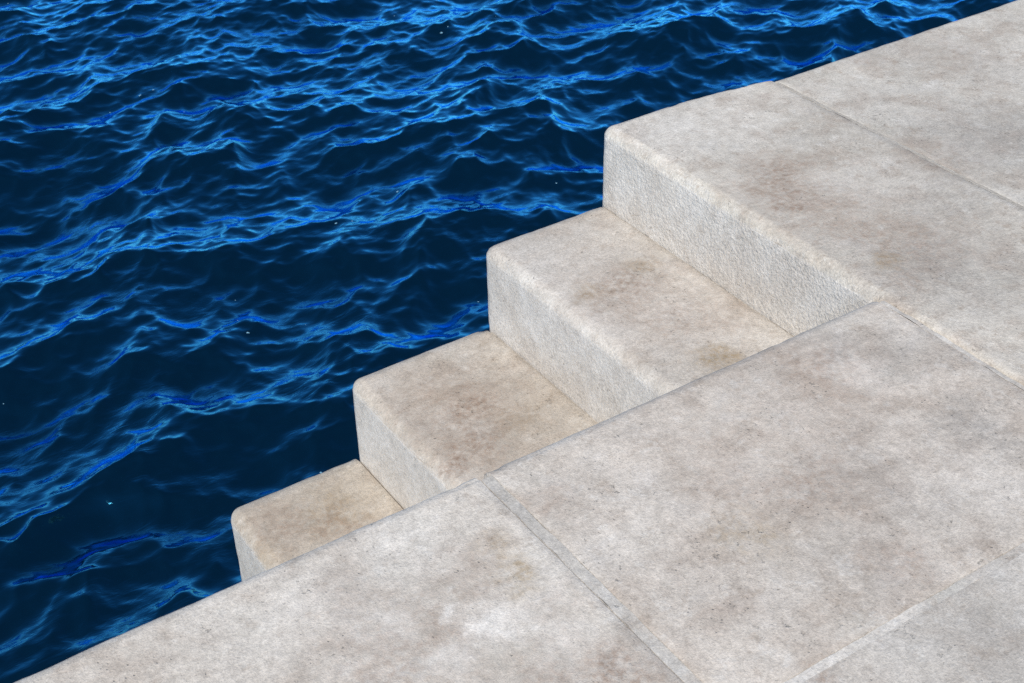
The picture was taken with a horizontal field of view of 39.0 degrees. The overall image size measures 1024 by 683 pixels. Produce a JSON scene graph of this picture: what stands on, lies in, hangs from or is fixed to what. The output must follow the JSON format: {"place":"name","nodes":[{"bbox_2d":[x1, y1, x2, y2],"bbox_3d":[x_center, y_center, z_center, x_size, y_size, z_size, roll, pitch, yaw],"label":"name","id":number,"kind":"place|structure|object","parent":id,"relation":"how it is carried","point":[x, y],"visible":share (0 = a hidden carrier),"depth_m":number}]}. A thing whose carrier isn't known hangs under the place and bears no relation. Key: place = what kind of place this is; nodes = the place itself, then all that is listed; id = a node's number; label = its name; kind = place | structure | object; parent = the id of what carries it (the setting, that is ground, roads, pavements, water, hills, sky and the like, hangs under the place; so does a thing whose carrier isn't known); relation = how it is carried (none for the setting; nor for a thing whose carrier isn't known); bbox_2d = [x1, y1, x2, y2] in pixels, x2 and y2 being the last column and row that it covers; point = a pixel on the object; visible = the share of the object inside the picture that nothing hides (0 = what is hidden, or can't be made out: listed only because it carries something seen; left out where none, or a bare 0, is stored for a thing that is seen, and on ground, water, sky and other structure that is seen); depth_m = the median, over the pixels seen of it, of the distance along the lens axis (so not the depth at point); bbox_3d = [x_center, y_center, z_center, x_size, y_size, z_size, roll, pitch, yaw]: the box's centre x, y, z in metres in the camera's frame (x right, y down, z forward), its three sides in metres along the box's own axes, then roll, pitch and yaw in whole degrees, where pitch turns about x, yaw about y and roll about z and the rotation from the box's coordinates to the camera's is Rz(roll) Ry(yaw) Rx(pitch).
{"place":"outdoors","nodes":[
{"label":"outdoors","id":0,"kind":"place"},
{"bbox_2d":[14,476,702,682],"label":"paving stone","id":1,"kind":"object","parent":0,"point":[474,580],"visible":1,"depth_m":2.28},
{"bbox_2d":[0,0,1015,682],"bbox_3d":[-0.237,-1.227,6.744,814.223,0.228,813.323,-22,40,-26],"label":"water","id":2,"kind":"structure","parent":0,"point":[326,204],"depth_m":5.82},
{"bbox_2d":[231,459,402,580],"bbox_3d":[-0.283,1.183,3.757,0.368,1.493,0.964,-22,40,-26],"label":"stone step","id":3,"kind":"object","parent":2,"relation":"in","point":[279,527],"visible":0.35,"depth_m":3.55},
{"bbox_2d":[353,331,596,509],"bbox_3d":[0.036,0.955,3.858,0.407,1.736,0.965,-22,40,-26],"label":"stone step","id":4,"kind":"object","parent":2,"relation":"in","point":[448,416],"visible":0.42,"depth_m":3.50},
{"bbox_2d":[486,207,792,423],"bbox_3d":[0.358,0.727,3.961,0.370,1.977,0.964,-22,40,-26],"label":"stone step","id":5,"kind":"object","parent":2,"relation":"in","point":[599,315],"visible":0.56,"depth_m":3.44},
{"bbox_2d":[484,301,1023,682],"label":"paving stone","id":6,"kind":"object","parent":2,"relation":"in","point":[787,509],"visible":0.79,"depth_m":2.51},
{"bbox_2d":[603,81,1023,385],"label":"paving stone","id":7,"kind":"object","parent":2,"relation":"in","point":[790,212],"visible":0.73,"depth_m":3.35},
{"bbox_2d":[775,0,1023,209],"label":"paving stone","id":8,"kind":"object","parent":2,"relation":"in","point":[949,97],"visible":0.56,"depth_m":3.79},
{"bbox_2d":[783,542,1023,682],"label":"paving stone","id":9,"kind":"object","parent":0,"point":[968,628],"visible":1,"depth_m":2.22}
]}

